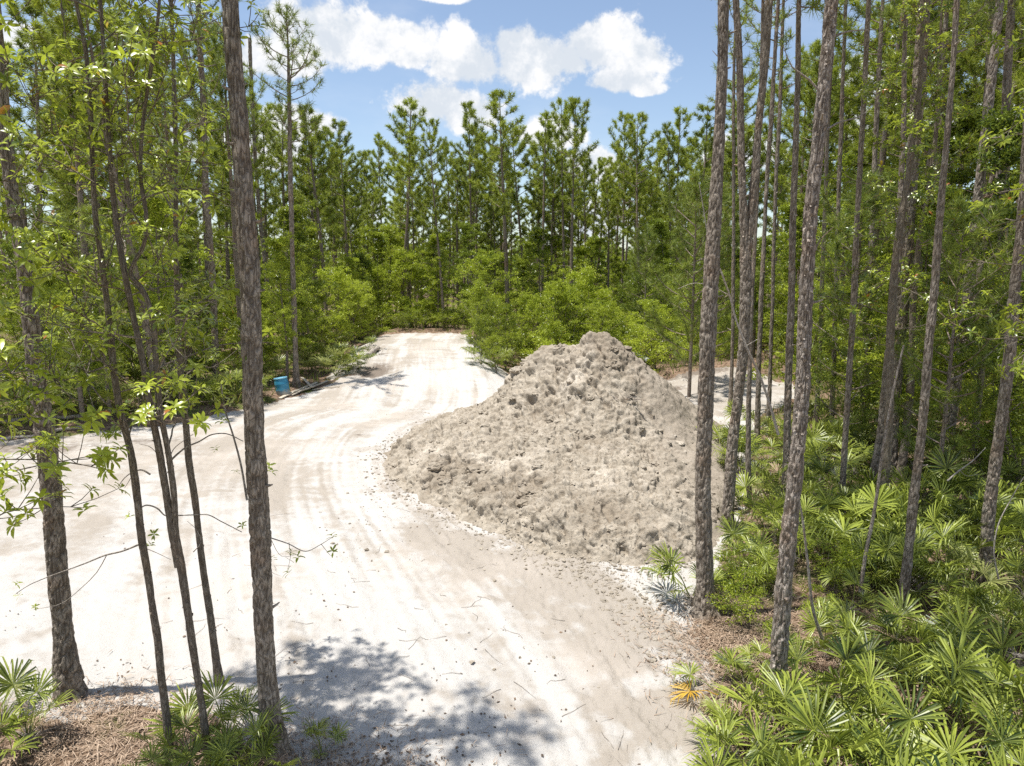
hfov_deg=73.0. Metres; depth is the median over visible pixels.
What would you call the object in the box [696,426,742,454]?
saw palmetto
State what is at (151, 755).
saw palmetto
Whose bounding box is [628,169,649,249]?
pine tree
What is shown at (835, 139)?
pine tree
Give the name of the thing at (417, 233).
pine tree
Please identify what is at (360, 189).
pine tree
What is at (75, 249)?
broadleaf tree
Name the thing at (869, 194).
young pine
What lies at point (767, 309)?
tall shrub
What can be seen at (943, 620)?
saw palmetto
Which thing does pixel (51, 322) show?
broadleaf tree
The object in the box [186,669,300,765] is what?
saw palmetto
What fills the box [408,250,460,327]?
broadleaf tree
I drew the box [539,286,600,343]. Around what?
tall shrub
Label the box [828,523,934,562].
saw palmetto
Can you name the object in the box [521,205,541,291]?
pine tree
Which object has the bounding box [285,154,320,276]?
pine tree
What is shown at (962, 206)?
broadleaf tree
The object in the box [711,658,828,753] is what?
saw palmetto
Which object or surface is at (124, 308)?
tall shrub
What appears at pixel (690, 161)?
pine tree
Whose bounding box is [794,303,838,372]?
tall shrub
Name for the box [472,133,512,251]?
pine tree
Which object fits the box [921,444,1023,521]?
saw palmetto
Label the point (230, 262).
broadleaf tree
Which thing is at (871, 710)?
saw palmetto
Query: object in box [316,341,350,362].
saw palmetto
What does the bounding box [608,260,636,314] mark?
broadleaf tree
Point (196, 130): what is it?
pine tree
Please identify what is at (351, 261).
broadleaf tree
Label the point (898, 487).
saw palmetto
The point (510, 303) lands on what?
shrub
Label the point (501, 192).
pine tree
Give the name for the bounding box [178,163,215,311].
pine tree
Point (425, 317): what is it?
shrub
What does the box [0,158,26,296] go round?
pine tree
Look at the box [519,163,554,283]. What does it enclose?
pine tree
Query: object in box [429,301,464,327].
shrub
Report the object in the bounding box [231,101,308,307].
pine tree
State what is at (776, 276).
broadleaf tree
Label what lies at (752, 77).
pine tree
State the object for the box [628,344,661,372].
shrub
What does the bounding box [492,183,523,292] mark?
pine tree
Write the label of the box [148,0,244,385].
pine tree
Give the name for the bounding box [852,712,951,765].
saw palmetto
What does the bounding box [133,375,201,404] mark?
saw palmetto
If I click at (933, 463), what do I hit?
saw palmetto
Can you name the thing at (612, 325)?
shrub
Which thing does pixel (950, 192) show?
broadleaf tree
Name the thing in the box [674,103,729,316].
pine tree
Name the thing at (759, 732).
saw palmetto
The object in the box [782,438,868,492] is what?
saw palmetto
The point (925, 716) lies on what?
saw palmetto
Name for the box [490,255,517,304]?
broadleaf tree
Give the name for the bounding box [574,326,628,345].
shrub
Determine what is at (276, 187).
pine tree
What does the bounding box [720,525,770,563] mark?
shrub
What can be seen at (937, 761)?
saw palmetto
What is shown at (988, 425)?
saw palmetto
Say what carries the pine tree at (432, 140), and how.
on the ground at (666, 374)
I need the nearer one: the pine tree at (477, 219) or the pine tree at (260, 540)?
the pine tree at (260, 540)
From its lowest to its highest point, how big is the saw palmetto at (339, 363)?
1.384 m
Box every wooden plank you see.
[278,382,317,398]
[290,380,328,395]
[301,377,313,386]
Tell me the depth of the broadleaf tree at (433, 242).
47.89 m
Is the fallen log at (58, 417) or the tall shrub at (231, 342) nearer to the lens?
the fallen log at (58, 417)
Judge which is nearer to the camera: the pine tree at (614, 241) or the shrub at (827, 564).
the shrub at (827, 564)
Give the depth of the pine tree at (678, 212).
62.54 m
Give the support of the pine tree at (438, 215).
on the ground at (666, 374)
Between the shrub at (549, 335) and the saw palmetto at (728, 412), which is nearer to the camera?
the saw palmetto at (728, 412)
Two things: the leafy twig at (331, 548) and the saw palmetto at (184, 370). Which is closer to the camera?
the leafy twig at (331, 548)
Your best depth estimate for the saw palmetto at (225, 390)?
25.41 m
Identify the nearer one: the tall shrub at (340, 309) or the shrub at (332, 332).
the shrub at (332, 332)
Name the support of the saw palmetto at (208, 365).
on the ground at (666, 374)
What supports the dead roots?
on the dirt mound
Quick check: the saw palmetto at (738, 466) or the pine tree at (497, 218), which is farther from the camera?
the pine tree at (497, 218)
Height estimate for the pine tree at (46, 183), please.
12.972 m
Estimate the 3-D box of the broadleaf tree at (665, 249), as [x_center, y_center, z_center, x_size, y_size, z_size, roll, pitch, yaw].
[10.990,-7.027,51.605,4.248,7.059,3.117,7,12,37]
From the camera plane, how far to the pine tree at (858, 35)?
26.46 m
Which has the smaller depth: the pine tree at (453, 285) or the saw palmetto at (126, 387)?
the saw palmetto at (126, 387)
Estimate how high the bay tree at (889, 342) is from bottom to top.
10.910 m
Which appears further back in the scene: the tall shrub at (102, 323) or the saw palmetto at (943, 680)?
the tall shrub at (102, 323)
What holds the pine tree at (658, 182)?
on the ground at (666, 374)
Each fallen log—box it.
[0,435,33,439]
[1,414,87,423]
[55,426,91,431]
[367,346,379,356]
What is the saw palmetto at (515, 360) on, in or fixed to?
on the ground at (666, 374)
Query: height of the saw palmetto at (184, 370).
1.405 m
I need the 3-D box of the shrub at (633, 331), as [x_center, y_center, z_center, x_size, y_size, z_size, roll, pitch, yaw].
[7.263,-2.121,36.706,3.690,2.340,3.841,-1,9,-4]
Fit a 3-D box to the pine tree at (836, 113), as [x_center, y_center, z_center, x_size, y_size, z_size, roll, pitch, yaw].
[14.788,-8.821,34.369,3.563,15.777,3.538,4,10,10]
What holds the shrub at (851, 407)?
on the ground at (666, 374)
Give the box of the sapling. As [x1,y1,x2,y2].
[204,380,277,499]
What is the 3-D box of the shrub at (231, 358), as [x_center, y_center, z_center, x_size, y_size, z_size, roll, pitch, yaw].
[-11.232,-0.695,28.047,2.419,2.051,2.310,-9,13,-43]
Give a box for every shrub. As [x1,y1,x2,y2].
[0,287,64,376]
[0,330,21,341]
[0,337,16,376]
[0,341,56,378]
[0,348,24,380]
[5,319,22,345]
[45,265,116,346]
[45,305,133,353]
[46,277,103,341]
[52,308,147,383]
[60,323,135,367]
[90,272,156,344]
[96,305,131,348]
[100,330,188,386]
[116,343,159,371]
[147,273,235,359]
[148,289,225,377]
[149,269,191,333]
[172,373,223,405]
[173,269,232,335]
[199,314,291,359]
[201,332,229,355]
[204,352,270,385]
[209,307,238,355]
[218,276,286,329]
[220,328,238,356]
[221,317,276,368]
[222,291,280,332]
[235,266,301,338]
[236,305,283,364]
[266,291,338,371]
[275,275,332,344]
[301,316,362,352]
[303,266,374,348]
[326,279,374,346]
[328,291,353,338]
[345,301,402,333]
[350,292,376,339]
[352,261,405,331]
[353,324,379,339]
[370,319,397,333]
[382,311,406,327]
[386,303,413,327]
[389,310,414,328]
[391,264,447,327]
[400,304,439,327]
[406,299,439,327]
[414,297,454,327]
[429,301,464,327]
[430,307,459,328]
[434,299,474,328]
[441,308,471,327]
[445,275,504,347]
[448,248,529,341]
[462,312,482,326]
[463,284,542,325]
[466,315,498,359]
[468,295,529,369]
[479,332,513,372]
[480,313,517,332]
[486,281,527,325]
[488,327,519,353]
[495,327,553,362]
[497,316,531,332]
[508,287,562,353]
[514,329,571,356]
[518,322,581,356]
[529,279,585,343]
[535,318,568,342]
[538,284,570,337]
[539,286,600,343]
[539,301,576,342]
[546,260,616,340]
[562,286,630,324]
[565,282,606,318]
[569,322,607,338]
[573,298,622,333]
[573,301,637,344]
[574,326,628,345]
[589,315,656,340]
[596,325,637,345]
[603,308,658,337]
[605,309,636,329]
[605,311,657,348]
[608,272,671,332]
[612,274,661,319]
[616,299,676,356]
[618,322,683,362]
[624,315,694,369]
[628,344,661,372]
[633,274,699,336]
[645,328,693,357]
[658,314,699,358]
[659,278,725,344]
[665,344,697,365]
[678,313,736,352]
[705,556,794,640]
[714,544,768,592]
[715,339,737,361]
[716,316,766,351]
[718,301,767,350]
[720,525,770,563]
[722,333,737,357]
[723,544,795,597]
[745,276,872,391]
[754,281,797,344]
[762,326,796,351]
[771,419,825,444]
[773,266,958,437]
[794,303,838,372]
[794,529,878,596]
[798,591,848,633]
[814,368,845,388]
[819,286,885,372]
[819,521,898,577]
[824,265,1004,421]
[827,391,875,419]
[838,334,882,381]
[851,376,903,412]
[856,304,934,390]
[862,540,901,572]
[902,368,969,416]
[917,287,1023,393]
[929,345,1023,495]
[932,339,1023,439]
[940,348,1022,402]
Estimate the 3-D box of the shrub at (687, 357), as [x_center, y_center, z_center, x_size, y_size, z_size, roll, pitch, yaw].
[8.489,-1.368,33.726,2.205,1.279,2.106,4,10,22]
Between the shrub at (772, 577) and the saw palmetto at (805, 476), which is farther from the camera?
the saw palmetto at (805, 476)
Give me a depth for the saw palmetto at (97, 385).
23.92 m
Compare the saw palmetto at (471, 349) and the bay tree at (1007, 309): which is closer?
the bay tree at (1007, 309)
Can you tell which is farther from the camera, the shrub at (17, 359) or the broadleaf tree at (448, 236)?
the broadleaf tree at (448, 236)
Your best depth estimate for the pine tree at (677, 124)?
54.53 m
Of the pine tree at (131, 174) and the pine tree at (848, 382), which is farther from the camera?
the pine tree at (131, 174)
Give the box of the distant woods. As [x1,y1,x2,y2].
[0,230,1023,301]
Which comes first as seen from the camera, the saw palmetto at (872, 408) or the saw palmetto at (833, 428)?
the saw palmetto at (833, 428)
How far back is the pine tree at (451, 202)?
72.38 m
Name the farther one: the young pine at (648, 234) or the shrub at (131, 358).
the young pine at (648, 234)
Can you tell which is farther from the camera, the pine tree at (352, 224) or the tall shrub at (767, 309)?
the pine tree at (352, 224)
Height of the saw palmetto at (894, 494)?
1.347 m
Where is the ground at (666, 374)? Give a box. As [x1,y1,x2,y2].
[0,272,1023,765]
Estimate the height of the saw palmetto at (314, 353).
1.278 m
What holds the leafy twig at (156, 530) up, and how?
attached to the bay tree at (121, 424)
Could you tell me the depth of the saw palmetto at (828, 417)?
19.09 m
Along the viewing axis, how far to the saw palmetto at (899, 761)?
6.15 m
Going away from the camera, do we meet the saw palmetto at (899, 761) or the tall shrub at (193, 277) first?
the saw palmetto at (899, 761)
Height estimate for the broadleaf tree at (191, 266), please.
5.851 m
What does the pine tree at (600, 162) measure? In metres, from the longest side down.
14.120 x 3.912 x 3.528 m
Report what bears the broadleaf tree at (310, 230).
on the ground at (666, 374)
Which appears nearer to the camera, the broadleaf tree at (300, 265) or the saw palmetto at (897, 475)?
the saw palmetto at (897, 475)
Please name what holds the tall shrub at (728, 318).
on the ground at (666, 374)
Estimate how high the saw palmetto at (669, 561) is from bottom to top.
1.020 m
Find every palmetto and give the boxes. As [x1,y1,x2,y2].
[0,381,56,408]
[0,390,30,427]
[0,656,81,765]
[0,669,34,736]
[0,700,44,764]
[5,384,75,416]
[27,371,84,409]
[50,372,112,413]
[68,369,128,407]
[89,380,162,413]
[100,367,148,386]
[112,382,170,406]
[115,695,235,765]
[123,739,190,765]
[129,357,175,383]
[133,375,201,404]
[143,683,256,763]
[152,728,250,765]
[160,361,206,390]
[165,378,214,404]
[184,354,234,378]
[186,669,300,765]
[197,368,241,396]
[201,702,282,765]
[213,369,265,403]
[223,374,272,394]
[231,362,276,380]
[241,724,302,765]
[263,354,289,377]
[278,346,320,373]
[298,342,335,364]
[298,344,336,370]
[301,716,351,759]
[309,347,354,375]
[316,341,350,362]
[327,350,366,372]
[345,345,376,369]
[356,336,376,349]
[460,339,495,364]
[461,336,481,349]
[478,347,513,366]
[496,345,519,364]
[634,350,650,363]
[639,541,738,607]
[665,646,752,720]
[675,700,798,765]
[680,710,805,765]
[682,692,780,765]
[683,731,741,765]
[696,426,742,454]
[710,663,870,765]
[711,646,795,700]
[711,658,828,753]
[712,430,775,473]
[713,514,776,593]
[713,537,795,592]
[715,421,765,465]
[722,490,777,540]
[723,400,772,437]
[724,465,802,512]
[724,735,842,765]
[734,637,802,677]
[738,494,801,543]
[739,454,782,499]
[740,414,782,451]
[742,434,782,471]
[760,681,922,765]
[761,622,877,742]
[765,462,847,522]
[766,439,823,466]
[768,415,817,445]
[769,516,835,563]
[770,419,831,474]
[771,494,835,552]
[778,450,852,510]
[779,650,914,746]
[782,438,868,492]
[784,687,872,756]
[789,596,863,666]
[791,391,829,426]
[796,604,888,682]
[797,511,898,588]
[799,471,864,529]
[800,485,882,544]
[805,419,869,469]
[810,407,865,447]
[810,750,966,765]
[812,431,874,483]
[813,468,893,522]
[813,506,884,558]
[819,561,883,624]
[819,727,872,765]
[820,594,916,666]
[820,660,989,765]
[822,416,875,449]
[823,409,871,460]
[823,422,867,458]
[823,487,907,545]
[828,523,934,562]
[835,481,951,562]
[836,416,877,446]
[838,477,958,542]
[839,529,914,591]
[840,620,958,718]
[842,484,905,536]
[847,741,1012,765]
[850,421,931,456]
[851,394,901,421]
[852,497,936,551]
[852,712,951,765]
[854,530,959,610]
[858,627,1016,765]
[860,482,933,528]
[861,584,1008,674]
[862,518,974,614]
[864,611,985,681]
[867,511,986,587]
[869,673,998,765]
[870,406,937,446]
[875,469,1003,565]
[886,632,996,722]
[890,465,977,519]
[898,427,952,477]
[900,440,966,475]
[902,639,1023,765]
[902,701,1023,765]
[903,593,969,647]
[911,400,958,432]
[911,596,1008,722]
[912,499,1006,584]
[913,614,982,651]
[914,431,977,474]
[918,460,1005,543]
[918,618,1023,726]
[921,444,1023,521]
[924,502,979,534]
[924,561,1004,631]
[928,484,1016,553]
[929,645,1023,765]
[933,485,1023,560]
[933,541,1017,610]
[934,431,1023,475]
[936,421,1004,458]
[944,423,993,459]
[945,680,1023,752]
[949,576,1023,652]
[960,399,1019,426]
[960,593,1023,666]
[965,496,1023,558]
[966,476,1023,526]
[967,424,1022,475]
[968,500,1023,572]
[968,589,1023,650]
[971,620,1023,704]
[987,549,1023,607]
[998,455,1023,503]
[1003,436,1023,472]
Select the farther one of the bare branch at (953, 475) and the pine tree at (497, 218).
the pine tree at (497, 218)
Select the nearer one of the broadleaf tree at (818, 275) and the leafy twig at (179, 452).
the leafy twig at (179, 452)
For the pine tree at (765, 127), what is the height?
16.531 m
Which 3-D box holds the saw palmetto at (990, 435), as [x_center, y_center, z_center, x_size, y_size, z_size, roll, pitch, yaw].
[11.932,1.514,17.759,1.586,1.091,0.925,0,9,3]
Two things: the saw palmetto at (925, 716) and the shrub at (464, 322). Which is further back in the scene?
the shrub at (464, 322)
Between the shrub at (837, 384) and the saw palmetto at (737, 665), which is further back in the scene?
the shrub at (837, 384)
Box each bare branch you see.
[678,183,779,434]
[800,502,823,639]
[858,345,904,592]
[947,448,984,480]
[993,476,1023,578]
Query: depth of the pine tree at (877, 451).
14.31 m
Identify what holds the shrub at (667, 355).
on the ground at (666, 374)
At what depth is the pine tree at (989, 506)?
10.57 m
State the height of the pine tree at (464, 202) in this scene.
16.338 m
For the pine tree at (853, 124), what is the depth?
34.33 m
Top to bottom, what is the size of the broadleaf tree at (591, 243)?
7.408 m
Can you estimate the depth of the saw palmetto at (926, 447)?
16.61 m
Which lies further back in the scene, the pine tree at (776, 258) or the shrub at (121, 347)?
the pine tree at (776, 258)
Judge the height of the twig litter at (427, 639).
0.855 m
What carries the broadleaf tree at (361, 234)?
on the ground at (666, 374)
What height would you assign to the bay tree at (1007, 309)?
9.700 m
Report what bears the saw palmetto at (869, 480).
on the ground at (666, 374)
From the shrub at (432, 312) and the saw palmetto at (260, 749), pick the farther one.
the shrub at (432, 312)
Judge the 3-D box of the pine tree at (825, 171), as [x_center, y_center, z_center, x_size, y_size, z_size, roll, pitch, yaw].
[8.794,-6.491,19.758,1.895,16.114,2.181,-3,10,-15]
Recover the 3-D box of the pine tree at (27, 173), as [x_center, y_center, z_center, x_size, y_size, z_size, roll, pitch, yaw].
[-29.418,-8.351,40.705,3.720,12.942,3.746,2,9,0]
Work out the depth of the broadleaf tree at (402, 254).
48.62 m
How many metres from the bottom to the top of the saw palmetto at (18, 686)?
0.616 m
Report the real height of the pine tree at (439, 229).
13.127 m
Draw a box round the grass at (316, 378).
[0,324,1023,605]
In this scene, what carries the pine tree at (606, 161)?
on the ground at (666, 374)
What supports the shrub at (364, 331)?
on the ground at (666, 374)
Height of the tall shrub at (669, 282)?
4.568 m
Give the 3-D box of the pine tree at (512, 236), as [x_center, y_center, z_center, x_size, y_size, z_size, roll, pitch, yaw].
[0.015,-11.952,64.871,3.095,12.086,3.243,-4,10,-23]
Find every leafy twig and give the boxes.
[13,511,137,609]
[118,469,150,486]
[141,416,242,458]
[142,504,246,559]
[271,533,337,577]
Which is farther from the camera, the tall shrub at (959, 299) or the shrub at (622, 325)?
the shrub at (622, 325)
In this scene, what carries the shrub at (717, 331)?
on the ground at (666, 374)
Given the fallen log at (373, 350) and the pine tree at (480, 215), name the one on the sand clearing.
the fallen log at (373, 350)
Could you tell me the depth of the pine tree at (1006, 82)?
17.26 m
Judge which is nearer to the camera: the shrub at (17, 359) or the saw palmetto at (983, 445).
the saw palmetto at (983, 445)
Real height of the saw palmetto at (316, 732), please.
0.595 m
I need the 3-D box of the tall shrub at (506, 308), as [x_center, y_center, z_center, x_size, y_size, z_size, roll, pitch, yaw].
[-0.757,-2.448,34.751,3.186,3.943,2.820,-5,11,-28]
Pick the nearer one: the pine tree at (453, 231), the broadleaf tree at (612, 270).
the broadleaf tree at (612, 270)
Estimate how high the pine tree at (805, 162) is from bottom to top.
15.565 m
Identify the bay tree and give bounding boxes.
[0,0,237,759]
[0,0,281,765]
[0,105,130,538]
[81,0,240,684]
[813,0,1002,517]
[838,0,1018,482]
[944,0,1023,398]
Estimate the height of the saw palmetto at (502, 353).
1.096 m
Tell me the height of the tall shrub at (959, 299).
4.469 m
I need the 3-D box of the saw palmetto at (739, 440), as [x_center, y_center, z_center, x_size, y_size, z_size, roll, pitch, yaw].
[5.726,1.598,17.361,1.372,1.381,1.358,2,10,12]
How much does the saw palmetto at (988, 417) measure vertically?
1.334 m
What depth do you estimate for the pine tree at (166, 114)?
35.17 m
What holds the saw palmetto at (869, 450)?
on the ground at (666, 374)
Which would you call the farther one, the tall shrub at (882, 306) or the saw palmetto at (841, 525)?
the tall shrub at (882, 306)
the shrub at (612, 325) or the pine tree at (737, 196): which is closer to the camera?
the shrub at (612, 325)
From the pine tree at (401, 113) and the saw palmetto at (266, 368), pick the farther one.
the pine tree at (401, 113)
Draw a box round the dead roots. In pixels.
[611,394,642,400]
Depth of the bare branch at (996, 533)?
9.88 m
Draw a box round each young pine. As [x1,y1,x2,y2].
[617,224,673,339]
[642,169,739,397]
[670,184,758,364]
[795,162,930,455]
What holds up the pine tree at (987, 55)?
on the ground at (666, 374)
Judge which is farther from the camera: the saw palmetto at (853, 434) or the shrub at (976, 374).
the shrub at (976, 374)
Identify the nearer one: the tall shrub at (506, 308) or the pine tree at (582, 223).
the tall shrub at (506, 308)
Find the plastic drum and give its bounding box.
[274,376,289,395]
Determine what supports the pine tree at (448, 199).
on the ground at (666, 374)
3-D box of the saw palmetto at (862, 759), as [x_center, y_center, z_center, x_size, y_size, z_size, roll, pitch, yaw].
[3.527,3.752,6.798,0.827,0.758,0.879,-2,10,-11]
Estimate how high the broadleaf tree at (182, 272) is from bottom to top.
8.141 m
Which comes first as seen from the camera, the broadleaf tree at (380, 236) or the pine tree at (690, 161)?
the broadleaf tree at (380, 236)
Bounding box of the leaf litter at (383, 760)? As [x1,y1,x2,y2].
[9,516,713,765]
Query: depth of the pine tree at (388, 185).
63.81 m
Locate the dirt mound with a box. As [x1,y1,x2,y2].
[382,331,741,566]
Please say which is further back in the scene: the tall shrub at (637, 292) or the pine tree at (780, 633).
the tall shrub at (637, 292)
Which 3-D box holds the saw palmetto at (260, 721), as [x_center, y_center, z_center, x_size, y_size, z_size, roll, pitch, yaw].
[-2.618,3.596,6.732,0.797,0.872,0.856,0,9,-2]
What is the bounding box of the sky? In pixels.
[0,0,1023,271]
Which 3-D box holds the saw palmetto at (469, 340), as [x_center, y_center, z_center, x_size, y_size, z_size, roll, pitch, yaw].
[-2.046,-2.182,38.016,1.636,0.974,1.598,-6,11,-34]
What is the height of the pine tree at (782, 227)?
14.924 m
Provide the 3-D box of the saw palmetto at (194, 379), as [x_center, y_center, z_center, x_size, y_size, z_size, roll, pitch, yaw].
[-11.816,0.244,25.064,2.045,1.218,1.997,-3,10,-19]
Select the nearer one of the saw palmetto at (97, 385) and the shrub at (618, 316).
the saw palmetto at (97, 385)
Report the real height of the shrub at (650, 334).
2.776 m
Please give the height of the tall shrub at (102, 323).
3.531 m
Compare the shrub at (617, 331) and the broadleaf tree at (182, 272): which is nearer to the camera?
the broadleaf tree at (182, 272)
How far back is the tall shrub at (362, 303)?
41.61 m
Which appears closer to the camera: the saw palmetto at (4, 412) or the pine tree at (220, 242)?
the saw palmetto at (4, 412)
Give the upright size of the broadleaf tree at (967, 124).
10.267 m
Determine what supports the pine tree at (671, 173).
on the ground at (666, 374)
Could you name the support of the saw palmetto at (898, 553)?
on the ground at (666, 374)
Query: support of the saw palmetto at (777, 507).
on the ground at (666, 374)
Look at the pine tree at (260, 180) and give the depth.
51.04 m
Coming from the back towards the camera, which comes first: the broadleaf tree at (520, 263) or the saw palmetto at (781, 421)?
the broadleaf tree at (520, 263)
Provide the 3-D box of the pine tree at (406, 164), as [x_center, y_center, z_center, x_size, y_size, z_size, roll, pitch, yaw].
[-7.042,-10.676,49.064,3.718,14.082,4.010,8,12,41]
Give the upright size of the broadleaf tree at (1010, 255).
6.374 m
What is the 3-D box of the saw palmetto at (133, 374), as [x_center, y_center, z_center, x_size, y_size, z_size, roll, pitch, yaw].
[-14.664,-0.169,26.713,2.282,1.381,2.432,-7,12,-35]
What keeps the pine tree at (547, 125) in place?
on the ground at (666, 374)
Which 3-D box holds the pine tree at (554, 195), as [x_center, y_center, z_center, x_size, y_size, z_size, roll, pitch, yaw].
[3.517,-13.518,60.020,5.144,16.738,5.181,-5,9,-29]
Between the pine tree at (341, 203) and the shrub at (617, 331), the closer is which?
the shrub at (617, 331)
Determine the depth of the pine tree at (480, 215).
64.01 m
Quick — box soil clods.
[81,345,822,764]
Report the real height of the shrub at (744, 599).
1.020 m
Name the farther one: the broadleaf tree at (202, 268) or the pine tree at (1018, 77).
the broadleaf tree at (202, 268)
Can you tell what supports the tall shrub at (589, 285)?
on the ground at (666, 374)
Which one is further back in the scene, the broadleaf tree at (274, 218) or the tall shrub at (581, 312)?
the broadleaf tree at (274, 218)
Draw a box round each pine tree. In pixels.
[0,0,105,383]
[0,4,88,706]
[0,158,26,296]
[0,160,46,280]
[0,160,49,253]
[0,166,22,308]
[4,40,44,272]
[12,0,135,408]
[14,25,80,266]
[18,77,99,293]
[22,91,111,306]
[25,0,155,331]
[26,0,163,404]
[29,84,118,284]
[42,175,78,241]
[42,185,82,289]
[65,0,170,351]
[69,133,123,305]
[82,48,151,350]
[118,25,213,382]
[120,59,195,358]
[120,162,145,268]
[122,142,162,331]
[124,17,191,352]
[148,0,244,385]
[153,77,201,275]
[162,24,232,347]
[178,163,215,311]
[182,19,266,275]
[182,173,202,273]
[184,24,274,361]
[188,96,268,333]
[196,166,231,329]
[207,0,291,763]
[210,183,236,306]
[229,100,278,304]
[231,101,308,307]
[243,1,328,386]
[245,38,276,347]
[253,102,308,325]
[258,206,276,261]
[259,217,273,301]
[263,184,281,288]
[266,133,297,290]
[272,103,345,334]
[282,119,342,319]
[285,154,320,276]
[294,166,331,313]
[304,143,324,289]
[304,174,337,238]
[312,126,355,301]
[317,118,376,335]
[320,188,346,308]
[321,171,348,263]
[326,141,361,315]
[326,158,355,266]
[327,196,367,285]
[330,194,356,252]
[333,177,356,284]
[346,166,378,254]
[348,149,388,281]
[351,181,374,240]
[359,131,393,314]
[359,192,387,322]
[360,184,387,324]
[371,154,426,239]
[379,96,442,327]
[384,128,439,327]
[384,181,409,312]
[397,169,431,326]
[400,187,434,315]
[401,197,428,300]
[408,116,458,327]
[420,186,450,289]
[421,188,444,295]
[430,140,465,314]
[435,157,477,310]
[442,196,463,305]
[443,160,482,302]
[445,207,466,281]
[448,129,494,325]
[449,100,495,327]
[453,189,479,298]
[456,124,496,278]
[459,171,497,280]
[464,88,532,324]
[465,183,489,248]
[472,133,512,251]
[477,189,508,298]
[477,215,501,283]
[479,206,499,275]
[482,149,515,293]
[492,123,543,322]
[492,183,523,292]
[495,189,510,265]
[497,150,520,274]
[497,191,529,300]
[514,109,570,328]
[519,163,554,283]
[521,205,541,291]
[523,178,557,283]
[527,131,570,314]
[530,152,571,279]
[541,200,569,254]
[542,96,599,324]
[545,194,576,277]
[547,97,580,282]
[555,158,583,280]
[557,178,587,278]
[564,158,600,267]
[565,168,599,312]
[570,191,597,244]
[571,159,614,263]
[582,155,622,299]
[589,174,624,286]
[593,181,619,283]
[600,110,651,302]
[600,156,635,300]
[602,111,667,305]
[603,212,621,296]
[609,151,651,313]
[613,169,650,314]
[618,165,633,244]
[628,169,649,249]
[630,182,667,310]
[631,138,678,290]
[645,168,664,218]
[651,121,689,313]
[653,106,700,312]
[658,191,675,270]
[666,193,692,280]
[670,136,708,229]
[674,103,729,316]
[681,134,728,262]
[689,0,737,622]
[693,131,737,215]
[702,154,750,315]
[705,0,758,410]
[720,0,775,531]
[722,134,764,272]
[722,190,738,305]
[723,75,790,218]
[723,123,765,250]
[730,0,794,443]
[743,0,813,435]
[745,0,785,509]
[746,69,812,343]
[759,138,806,268]
[760,0,878,724]
[760,41,845,270]
[761,168,789,313]
[768,138,790,262]
[769,54,852,251]
[777,168,806,302]
[778,38,854,341]
[778,114,838,254]
[780,0,824,505]
[802,77,884,362]
[803,0,850,429]
[809,55,868,195]
[820,105,890,285]
[821,0,987,383]
[822,0,873,424]
[833,2,910,241]
[835,0,878,512]
[843,0,913,441]
[843,0,948,267]
[845,6,982,259]
[862,0,1007,404]
[869,0,914,479]
[881,0,986,271]
[882,0,993,482]
[895,0,969,609]
[908,15,1003,351]
[924,1,1022,213]
[926,0,987,270]
[945,0,1023,450]
[956,0,1023,421]
[959,0,1023,449]
[966,0,1023,417]
[966,71,1023,245]
[969,0,1023,231]
[970,0,1022,279]
[973,109,1023,585]
[983,2,1023,402]
[986,61,1023,386]
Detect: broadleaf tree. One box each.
[0,226,125,421]
[0,237,51,340]
[8,256,82,403]
[42,203,135,417]
[45,227,93,315]
[45,283,79,365]
[98,180,213,396]
[115,187,200,364]
[122,225,172,334]
[152,216,204,312]
[167,250,223,357]
[199,263,204,277]
[213,235,234,300]
[215,266,235,318]
[216,230,262,302]
[257,199,339,364]
[260,230,313,381]
[260,273,273,319]
[266,224,321,293]
[267,217,310,300]
[276,249,317,289]
[294,223,341,342]
[326,263,354,320]
[331,253,371,342]
[348,222,385,295]
[349,239,371,293]
[352,252,386,336]
[354,226,399,320]
[371,222,413,312]
[376,242,439,327]
[379,225,415,294]
[384,235,422,311]
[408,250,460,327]
[412,232,459,327]
[417,231,460,321]
[438,220,489,326]
[462,245,509,291]
[468,254,511,315]
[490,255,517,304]
[498,256,538,325]
[511,237,545,321]
[520,223,569,328]
[530,230,569,284]
[536,239,579,285]
[556,246,603,290]
[574,235,619,306]
[575,245,611,291]
[596,254,633,307]
[598,259,629,312]
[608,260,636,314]
[631,249,659,304]
[635,217,685,304]
[635,241,685,311]
[669,239,703,331]
[676,246,719,293]
[688,228,731,294]
[717,221,796,329]
[722,235,788,357]
[754,195,827,353]
[758,264,785,304]
[759,204,833,326]
[774,252,788,309]
[775,247,797,284]
[783,143,894,330]
[784,207,862,299]
[815,158,881,285]
[816,204,866,280]
[834,101,1015,391]
[836,177,1008,474]
[850,195,915,307]
[862,180,895,282]
[872,193,1023,503]
[890,224,963,339]
[915,102,1023,461]
[944,164,1017,375]
[954,228,1023,376]
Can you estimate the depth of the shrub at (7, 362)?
28.65 m
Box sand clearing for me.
[0,333,794,765]
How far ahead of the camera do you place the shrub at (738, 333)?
39.69 m
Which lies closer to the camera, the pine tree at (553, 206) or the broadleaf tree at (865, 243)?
the broadleaf tree at (865, 243)
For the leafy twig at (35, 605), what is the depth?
7.64 m
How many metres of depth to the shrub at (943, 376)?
20.77 m
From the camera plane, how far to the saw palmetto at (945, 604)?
9.28 m
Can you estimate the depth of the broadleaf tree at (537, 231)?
48.20 m
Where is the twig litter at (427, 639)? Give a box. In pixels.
[94,479,674,764]
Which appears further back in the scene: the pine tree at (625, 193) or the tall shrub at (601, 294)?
the pine tree at (625, 193)
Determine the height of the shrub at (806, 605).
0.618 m
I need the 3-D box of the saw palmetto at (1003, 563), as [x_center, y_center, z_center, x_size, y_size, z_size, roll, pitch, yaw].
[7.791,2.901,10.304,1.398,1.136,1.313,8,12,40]

